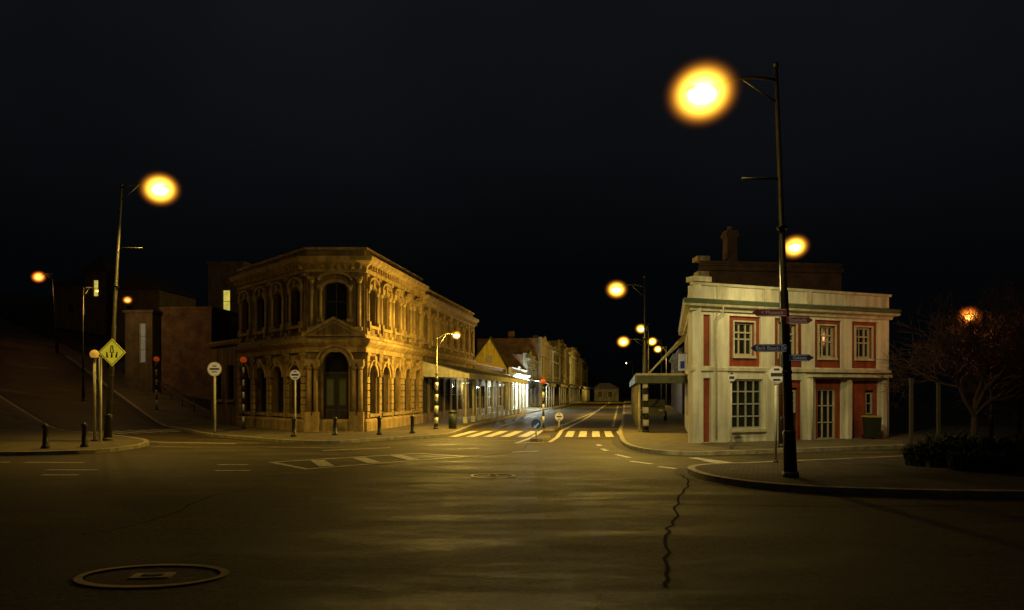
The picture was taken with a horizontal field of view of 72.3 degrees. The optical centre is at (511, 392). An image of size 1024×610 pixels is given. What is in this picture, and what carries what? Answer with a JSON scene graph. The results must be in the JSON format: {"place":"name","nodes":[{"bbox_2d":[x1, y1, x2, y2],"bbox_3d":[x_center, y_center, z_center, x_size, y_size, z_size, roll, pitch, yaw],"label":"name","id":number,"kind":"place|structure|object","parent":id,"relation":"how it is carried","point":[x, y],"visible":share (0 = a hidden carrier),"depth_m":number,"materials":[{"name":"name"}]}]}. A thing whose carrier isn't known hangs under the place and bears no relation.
{"place":"outdoors","nodes":[
{"label":"outdoors","id":0,"kind":"place"},
{"bbox_2d":[0,393,158,456],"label":"pavement","id":1,"kind":"structure","parent":0,"point":[21,431],"depth_m":28.02,"materials":[{"name":"concrete"}]},
{"bbox_2d":[41,423,49,448],"bbox_3d":[-15.700,1.450,23.600,0.260,0.850,0.253,0,0,0],"label":"bollard","id":2,"kind":"object","parent":1,"relation":"on","point":[45,443],"visible":1,"depth_m":23.53,"materials":[{"name":"black metal"}]},
{"bbox_2d":[80,422,88,446],"bbox_3d":[-14.750,1.450,24.200,0.260,0.850,0.253,0,0,0],"label":"bollard","id":3,"kind":"object","parent":1,"relation":"on","point":[84,426],"visible":1,"depth_m":24.13,"materials":[{"name":"black metal"}]},
{"bbox_2d":[90,350,98,440],"bbox_3d":[-16.250,0.102,27.300,0.340,3.545,0.340,0,0,0],"label":"belisha beacon","id":4,"kind":"object","parent":1,"relation":"on","point":[94,354],"visible":0.97,"depth_m":27.25,"materials":[{"name":"black paint"}]},
{"bbox_2d":[98,339,125,440],"bbox_3d":[-15.402,-0.100,27.051,1.065,3.960,0.122,0,0,0],"label":"diamond warning sign","id":5,"kind":"object","parent":1,"relation":"on","point":[111,352],"visible":1,"depth_m":27.00,"materials":[{"name":"yellow metal"}]},
{"bbox_2d":[102,183,168,440],"bbox_3d":[-14.398,-3.449,27.400,3.161,10.647,1.710,0,0,0],"label":"street lamp","id":6,"kind":"object","parent":1,"relation":"on","point":[159,189],"visible":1,"depth_m":27.35,"materials":[{"name":"metal"}]},
{"bbox_2d":[0,303,210,410],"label":"hillside grass","id":7,"kind":"structure","parent":0,"point":[38,317],"depth_m":74.34,"materials":[{"name":"green plant"}]},
{"bbox_2d":[62,355,591,444],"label":"pavement","id":8,"kind":"structure","parent":0,"point":[173,413],"depth_m":41.32,"materials":[{"name":"concrete"}]},
{"bbox_2d":[94,345,194,412],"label":"handrail","id":9,"kind":"object","parent":8,"relation":"on","point":[165,390],"visible":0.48,"depth_m":47.58,"materials":[{"name":"metal"}]},
{"bbox_2d":[154,356,159,409],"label":"belisha beacon","id":10,"kind":"object","parent":8,"relation":"on","point":[156,359],"visible":1,"depth_m":43.95,"materials":[{"name":"black paint"}]},
{"bbox_2d":[159,306,237,399],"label":"brick shed","id":11,"kind":"structure","parent":8,"relation":"on","point":[188,334],"depth_m":49.87,"materials":[{"name":"brown brick"}]},
{"bbox_2d":[207,362,221,432],"bbox_3d":[-14.000,0.212,33.050,0.680,3.325,0.209,0,0,0],"label":"round traffic sign","id":12,"kind":"object","parent":8,"relation":"on","point":[214,369],"visible":1,"depth_m":33.00,"materials":[{"name":"white metal"}]},
{"bbox_2d":[240,357,246,428],"bbox_3d":[-13.900,0.003,36.300,0.340,3.745,0.340,0,0,0],"label":"belisha beacon","id":13,"kind":"object","parent":8,"relation":"on","point":[243,360],"visible":1,"depth_m":36.26,"materials":[{"name":"black paint"}]},
{"bbox_2d":[291,417,296,436],"bbox_3d":[-9.300,1.450,29.900,0.260,0.850,0.253,0,0,0],"label":"bollard","id":14,"kind":"object","parent":8,"relation":"on","point":[293,419],"visible":1,"depth_m":29.83,"materials":[{"name":"black metal"}]},
{"bbox_2d":[290,370,299,433],"bbox_3d":[-9.900,0.412,32.050,0.480,2.925,0.133,0,0,0],"label":"round traffic sign","id":15,"kind":"object","parent":8,"relation":"on","point":[295,375],"visible":0.86,"depth_m":32.00,"materials":[{"name":"white metal"}]},
{"bbox_2d":[332,416,337,434],"bbox_3d":[-7.800,1.450,30.900,0.260,0.850,0.253,0,0,0],"label":"bollard","id":16,"kind":"object","parent":8,"relation":"on","point":[334,418],"visible":1,"depth_m":30.83,"materials":[{"name":"black metal"}]},
{"bbox_2d":[211,250,472,424],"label":"walls","id":17,"kind":"structure","parent":8,"relation":"on","point":[225,357],"depth_m":38.04,"materials":[{"name":"stone"}]},
{"bbox_2d":[206,247,478,431],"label":"stone trim","id":18,"kind":"structure","parent":17,"relation":"on","point":[335,335],"depth_m":35.97,"materials":[{"name":"beige stone"}]},
{"bbox_2d":[218,283,471,418],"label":"windows and door","id":19,"kind":"structure","parent":17,"relation":"on","point":[336,384],"depth_m":35.24,"materials":[{"name":"black glass"}]},
{"bbox_2d":[376,416,381,434],"bbox_3d":[-5.900,1.450,31.200,0.260,0.850,0.253,0,0,0],"label":"bollard","id":20,"kind":"object","parent":8,"relation":"on","point":[379,418],"visible":1,"depth_m":31.12,"materials":[{"name":"black metal"}]},
{"bbox_2d":[410,415,414,432],"bbox_3d":[-4.600,1.450,32.400,0.260,0.850,0.253,0,0,0],"label":"bollard","id":21,"kind":"object","parent":8,"relation":"on","point":[412,417],"visible":1,"depth_m":32.33,"materials":[{"name":"black metal"}]},
{"bbox_2d":[434,333,459,428],"bbox_3d":[-3.252,-0.702,36.000,1.547,5.155,0.684,0,0,0],"label":"street lamp","id":22,"kind":"object","parent":8,"relation":"on","point":[456,335],"visible":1,"depth_m":35.93,"materials":[{"name":"metal"}]},
{"bbox_2d":[448,411,456,428],"bbox_3d":[-3.100,1.415,36.600,0.520,0.930,0.507,0,0,0],"label":"litter bin","id":23,"kind":"object","parent":8,"relation":"on","point":[452,418],"visible":1,"depth_m":36.41,"materials":[{"name":"black metal"}]},
{"bbox_2d":[422,360,527,422],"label":"shop verandah","id":24,"kind":"object","parent":8,"relation":"on","point":[443,370],"visible":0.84,"depth_m":49.41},
{"bbox_2d":[507,366,530,409],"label":"white shop","id":25,"kind":"structure","parent":8,"relation":"on","point":[518,372],"depth_m":80.14,"materials":[{"name":"grey paint"}]},
{"bbox_2d":[0,302,1023,609],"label":"road","id":26,"kind":"structure","parent":0,"point":[564,522],"depth_m":10.33,"materials":[{"name":"grey asphalt"}]},
{"bbox_2d":[36,272,58,353],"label":"street lamp","id":27,"kind":"object","parent":26,"relation":"on","point":[55,322],"visible":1,"depth_m":59.95,"materials":[{"name":"metal"}]},
{"bbox_2d":[81,287,98,400],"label":"street lamp","id":28,"kind":"object","parent":26,"relation":"on","point":[83,392],"visible":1,"depth_m":43.97,"materials":[{"name":"metal"}]},
{"bbox_2d":[106,296,129,367],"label":"street lamp","id":29,"kind":"object","parent":26,"relation":"on","point":[127,300],"visible":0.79,"depth_m":55.95,"materials":[{"name":"metal"}]},
{"bbox_2d":[73,564,229,586],"bbox_3d":[-3.912,1.990,7.650,1.620,0.020,1.000,0,0,0],"label":"manhole cover","id":30,"kind":"object","parent":26,"relation":"on","point":[80,578],"visible":1,"depth_m":7.66,"materials":[{"name":"grey metal"}]},
{"bbox_2d":[24,402,732,474],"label":"road markings","id":31,"kind":"object","parent":26,"relation":"on","point":[319,462],"visible":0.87,"depth_m":26.42,"materials":[{"name":"paint"}]},
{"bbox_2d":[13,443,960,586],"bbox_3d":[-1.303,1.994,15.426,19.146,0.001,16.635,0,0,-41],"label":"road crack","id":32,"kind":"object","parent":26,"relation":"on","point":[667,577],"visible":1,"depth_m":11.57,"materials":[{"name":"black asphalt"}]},
{"bbox_2d":[471,474,515,477],"bbox_3d":[-0.455,1.990,16.800,1.080,0.020,0.840,0,0,0],"label":"manhole cover","id":33,"kind":"object","parent":26,"relation":"on","point":[490,476],"visible":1,"depth_m":16.78,"materials":[{"name":"grey metal"}]},
{"bbox_2d":[530,425,562,441],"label":"traffic island","id":34,"kind":"structure","parent":26,"relation":"on","point":[540,438],"depth_m":30.09,"materials":[{"name":"concrete"}]},
{"bbox_2d":[530,418,541,437],"bbox_3d":[1.000,1.480,29.030,0.480,0.840,0.098,0,0,0],"label":"keep left sign","id":35,"kind":"object","parent":34,"relation":"on","point":[536,424],"visible":0.98,"depth_m":28.99,"materials":[{"name":"blue metal"}]},
{"bbox_2d":[541,379,545,428],"bbox_3d":[1.650,0.570,36.900,0.280,2.620,0.280,0,0,0],"label":"belisha beacon","id":36,"kind":"object","parent":34,"relation":"on","point":[543,381],"visible":1,"depth_m":36.85,"materials":[{"name":"black paint"}]},
{"bbox_2d":[555,413,562,427],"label":"round traffic sign","id":37,"kind":"object","parent":34,"relation":"on","point":[559,417],"visible":1,"depth_m":37.19,"materials":[{"name":"white metal"}]},
{"bbox_2d":[591,383,619,400],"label":"cottage","id":38,"kind":"structure","parent":26,"relation":"on","point":[605,391],"depth_m":165.00,"materials":[{"name":"beige concrete"}]},
{"bbox_2d":[935,383,940,437],"bbox_3d":[15.350,0.825,25.250,0.130,2.350,0.130,0,0,0],"label":"timber post","id":39,"kind":"object","parent":26,"relation":"on","point":[938,407],"visible":0.82,"depth_m":25.20,"materials":[{"name":"brown wood"}]},
{"bbox_2d":[872,265,1023,438],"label":"bare tree","id":40,"kind":"object","parent":26,"relation":"on","point":[985,360],"visible":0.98,"depth_m":24.48,"materials":[{"name":"brown plant"}]},
{"bbox_2d":[0,292,1023,415],"bbox_3d":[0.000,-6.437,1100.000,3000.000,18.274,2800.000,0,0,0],"label":"ground","id":41,"kind":"structure","parent":0,"point":[924,402],"depth_m":131.49,"materials":[{"name":"soil"}]},
{"bbox_2d":[51,255,122,335],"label":"hill house","id":42,"kind":"structure","parent":41,"relation":"on","point":[99,271],"depth_m":75.55,"materials":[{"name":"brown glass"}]},
{"bbox_2d":[123,310,160,391],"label":"hill house","id":43,"kind":"structure","parent":41,"relation":"on","point":[142,339],"depth_m":49.25,"materials":[{"name":"beige"}]},
{"bbox_2d":[109,273,197,341],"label":"hill house","id":44,"kind":"structure","parent":41,"relation":"on","point":[141,292],"depth_m":71.91,"materials":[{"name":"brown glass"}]},
{"bbox_2d":[206,261,251,312],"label":"hill house","id":45,"kind":"structure","parent":41,"relation":"on","point":[222,292],"depth_m":59.91,"materials":[{"name":"brown"}]},
{"bbox_2d":[473,336,508,373],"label":"gabled building","id":46,"kind":"structure","parent":41,"relation":"on","point":[489,353],"depth_m":75.00,"materials":[{"name":"paint"}]},
{"bbox_2d":[473,363,510,414],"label":"single storey shop","id":47,"kind":"structure","parent":41,"relation":"on","point":[485,367],"depth_m":65.01,"materials":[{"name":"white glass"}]},
{"bbox_2d":[474,350,555,407],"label":"terrace shop","id":48,"kind":"structure","parent":41,"relation":"on","point":[527,361],"depth_m":90.92,"materials":[{"name":"beige paint"}]},
{"bbox_2d":[477,331,567,405],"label":"terrace shop","id":49,"kind":"structure","parent":41,"relation":"on","point":[539,347],"depth_m":97.95,"materials":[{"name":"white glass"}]},
{"bbox_2d":[533,335,580,403],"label":"terrace shop","id":50,"kind":"structure","parent":41,"relation":"on","point":[562,348],"depth_m":127.05,"materials":[{"name":"beige paint"}]},
{"bbox_2d":[550,345,575,404],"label":"terrace shop","id":51,"kind":"structure","parent":41,"relation":"on","point":[556,355],"depth_m":114.11,"materials":[{"name":"beige paint"}]},
{"bbox_2d":[567,350,587,401],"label":"terrace shop","id":52,"kind":"structure","parent":41,"relation":"on","point":[571,358],"depth_m":141.23,"materials":[{"name":"beige paint"}]},
{"bbox_2d":[567,347,590,400],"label":"terrace shop","id":53,"kind":"structure","parent":41,"relation":"on","point":[575,352],"depth_m":164.26,"materials":[{"name":"beige paint"}]},
{"bbox_2d":[580,358,591,399],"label":"terrace shop","id":54,"kind":"structure","parent":41,"relation":"on","point":[583,373],"depth_m":178.23,"materials":[{"name":"beige paint"}]},
{"bbox_2d":[0,0,1023,392],"label":"sky","id":55,"kind":"structure","parent":0,"point":[527,161],"materials":[{"name":"black"}]},
{"bbox_2d":[640,399,666,420],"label":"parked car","id":56,"kind":"object","parent":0,"point":[656,407],"visible":0.76,"depth_m":46.80,"materials":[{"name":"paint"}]},
{"bbox_2d":[611,398,1023,456],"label":"pavement","id":57,"kind":"structure","parent":0,"point":[669,437],"depth_m":27.50,"materials":[{"name":"concrete"}]},
{"bbox_2d":[612,276,648,431],"bbox_3d":[5.399,-1.841,33.300,2.238,7.431,1.224,0,0,0],"label":"street lamp","id":58,"kind":"object","parent":57,"relation":"on","point":[645,395],"visible":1,"depth_m":33.23,"materials":[{"name":"black metal"}]},
{"bbox_2d":[621,339,643,398],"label":"street lamp","id":59,"kind":"object","parent":57,"relation":"on","point":[623,341],"visible":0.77,"depth_m":61.96,"materials":[{"name":"metal"}]},
{"bbox_2d":[638,323,649,398],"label":"street lamp","id":60,"kind":"object","parent":57,"relation":"on","point":[641,329],"visible":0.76,"depth_m":55.95,"materials":[{"name":"metal"}]},
{"bbox_2d":[650,339,661,398],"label":"street lamp","id":61,"kind":"object","parent":57,"relation":"on","point":[652,341],"visible":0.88,"depth_m":91.94,"materials":[{"name":"metal"}]},
{"bbox_2d":[629,331,687,431],"bbox_3d":[9.275,-0.540,46.536,3.499,4.879,28.065,0,0,11],"label":"footpath canopy","id":62,"kind":"object","parent":57,"relation":"on","point":[638,379],"visible":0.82,"depth_m":33.23,"materials":[{"name":"grey paint"}]},
{"bbox_2d":[679,353,687,372],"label":"shop sign","id":63,"kind":"object","parent":62,"relation":"on","point":[682,362],"visible":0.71,"depth_m":33.40,"materials":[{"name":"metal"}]},
{"bbox_2d":[656,346,666,405],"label":"street lamp","id":64,"kind":"object","parent":57,"relation":"on","point":[666,372],"visible":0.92,"depth_m":99.95,"materials":[{"name":"metal"}]},
{"bbox_2d":[669,352,675,408],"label":"row building","id":65,"kind":"structure","parent":57,"relation":"on","point":[673,385],"depth_m":85.91,"materials":[{"name":"paint"}]},
{"bbox_2d":[673,347,684,413],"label":"row building","id":66,"kind":"structure","parent":57,"relation":"on","point":[680,397],"depth_m":64.61,"materials":[{"name":"paint"}]},
{"bbox_2d":[728,373,735,448],"bbox_3d":[7.360,0.603,23.547,0.260,2.545,0.121,0,0,0],"label":"round traffic sign","id":67,"kind":"object","parent":57,"relation":"on","point":[731,377],"visible":1,"depth_m":23.52,"materials":[{"name":"white metal"}]},
{"bbox_2d":[692,226,843,290],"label":"brick building","id":68,"kind":"structure","parent":57,"relation":"on","point":[729,269],"depth_m":36.19,"materials":[{"name":"brown brick"}]},
{"bbox_2d":[685,285,888,442],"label":"walls","id":69,"kind":"structure","parent":57,"relation":"on","point":[699,390],"depth_m":27.80,"materials":[{"name":"paint"}]},
{"bbox_2d":[678,276,901,442],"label":"trim and cornice","id":70,"kind":"structure","parent":69,"relation":"attached to","point":[720,368],"depth_m":27.19,"materials":[{"name":"paint"}]},
{"bbox_2d":[732,322,871,438],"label":"windows and doors","id":71,"kind":"structure","parent":69,"relation":"in","point":[746,403],"depth_m":27.86,"materials":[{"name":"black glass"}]},
{"bbox_2d":[778,240,801,446],"bbox_3d":[9.600,-1.807,23.800,1.210,7.364,1.116,0,0,0],"label":"street lamp","id":72,"kind":"object","parent":57,"relation":"on","point":[794,246],"visible":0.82,"depth_m":24.05,"materials":[{"name":"metal"}]},
{"bbox_2d":[861,415,881,437],"bbox_3d":[14.572,1.395,28.411,0.560,0.950,0.636,0,0,-6],"label":"wheelie bin","id":73,"kind":"object","parent":57,"relation":"on","point":[871,426],"visible":1,"depth_m":28.17,"materials":[{"name":"black paint"}]},
{"bbox_2d":[908,378,913,443],"bbox_3d":[13.800,0.750,24.250,0.130,2.500,0.130,0,0,0],"label":"timber post","id":74,"kind":"object","parent":57,"relation":"on","point":[910,408],"visible":0.82,"depth_m":24.20,"materials":[{"name":"brown wood"}]},
{"bbox_2d":[922,306,1023,437],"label":"bare tree","id":75,"kind":"object","parent":57,"relation":"on","point":[1017,427],"visible":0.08,"depth_m":27.18,"materials":[{"name":"brown plant"}]},
{"bbox_2d":[965,310,993,438],"bbox_3d":[17.273,-0.711,26.200,1.442,5.221,0.990,0,0,0],"label":"street lamp","id":76,"kind":"object","parent":57,"relation":"on","point":[991,429],"visible":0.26,"depth_m":26.16,"materials":[{"name":"metal"}]},
{"bbox_2d":[674,456,1023,499],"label":"pavement","id":77,"kind":"structure","parent":0,"point":[887,477],"depth_m":15.27,"materials":[{"name":"concrete"}]},
{"bbox_2d":[685,62,798,477],"bbox_3d":[4.689,-2.804,15.720,3.013,9.357,1.811,0,0,-24],"label":"street lamp","id":78,"kind":"object","parent":77,"relation":"on","point":[702,93],"visible":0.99,"depth_m":15.54,"materials":[{"name":"black metal"}]},
{"bbox_2d":[751,344,786,351],"bbox_3d":[5.640,-0.980,15.425,0.800,0.170,0.064,0,0,0],"label":"street name sign","id":79,"kind":"object","parent":78,"relation":"attached to","point":[769,347],"visible":1,"depth_m":15.40,"materials":[{"name":"metal"}]},
{"bbox_2d":[752,309,786,315],"bbox_3d":[5.660,-1.760,15.425,0.760,0.170,0.064,0,0,0],"label":"street name sign","id":80,"kind":"object","parent":78,"relation":"attached to","point":[770,312],"visible":1,"depth_m":15.40,"materials":[{"name":"metal"}]},
{"bbox_2d":[787,316,812,323],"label":"street name sign","id":81,"kind":"object","parent":78,"relation":"attached to","point":[798,319],"visible":1,"depth_m":15.46,"materials":[{"name":"red metal"}]},
{"bbox_2d":[789,354,813,360],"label":"street name sign","id":82,"kind":"object","parent":78,"relation":"attached to","point":[800,357],"visible":1,"depth_m":15.46,"materials":[{"name":"blue metal"}]},
{"bbox_2d":[767,366,782,462],"bbox_3d":[7.090,0.578,18.850,0.480,2.595,0.133,0,0,0],"label":"round traffic sign","id":83,"kind":"object","parent":77,"relation":"on","point":[775,375],"visible":0.86,"depth_m":18.81,"materials":[{"name":"white metal"}]},
{"bbox_2d":[897,436,971,467],"bbox_3d":[10.943,1.483,18.009,2.066,0.794,1.740,0,0,0],"label":"strap leaf shrub","id":84,"kind":"object","parent":77,"relation":"on","point":[928,454],"visible":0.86,"depth_m":17.70,"materials":[{"name":"green plant"}]},
{"bbox_2d":[902,427,979,448],"bbox_3d":[11.588,1.382,18.660,2.530,0.996,1.780,0,0,0],"label":"strap leaf shrub","id":85,"kind":"object","parent":77,"relation":"on","point":[949,438],"visible":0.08,"depth_m":18.47,"materials":[{"name":"green plant"}]},
{"bbox_2d":[942,448,1012,472],"bbox_3d":[11.172,1.588,16.899,1.687,0.584,1.343,0,0,0],"label":"strap leaf shrub","id":86,"kind":"object","parent":77,"relation":"on","point":[980,462],"visible":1,"depth_m":16.61,"materials":[{"name":"green plant"}]},
{"bbox_2d":[942,430,1023,456],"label":"strap leaf shrub","id":87,"kind":"object","parent":77,"relation":"on","point":[988,444],"visible":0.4,"depth_m":17.49,"materials":[{"name":"green plant"}]}
]}

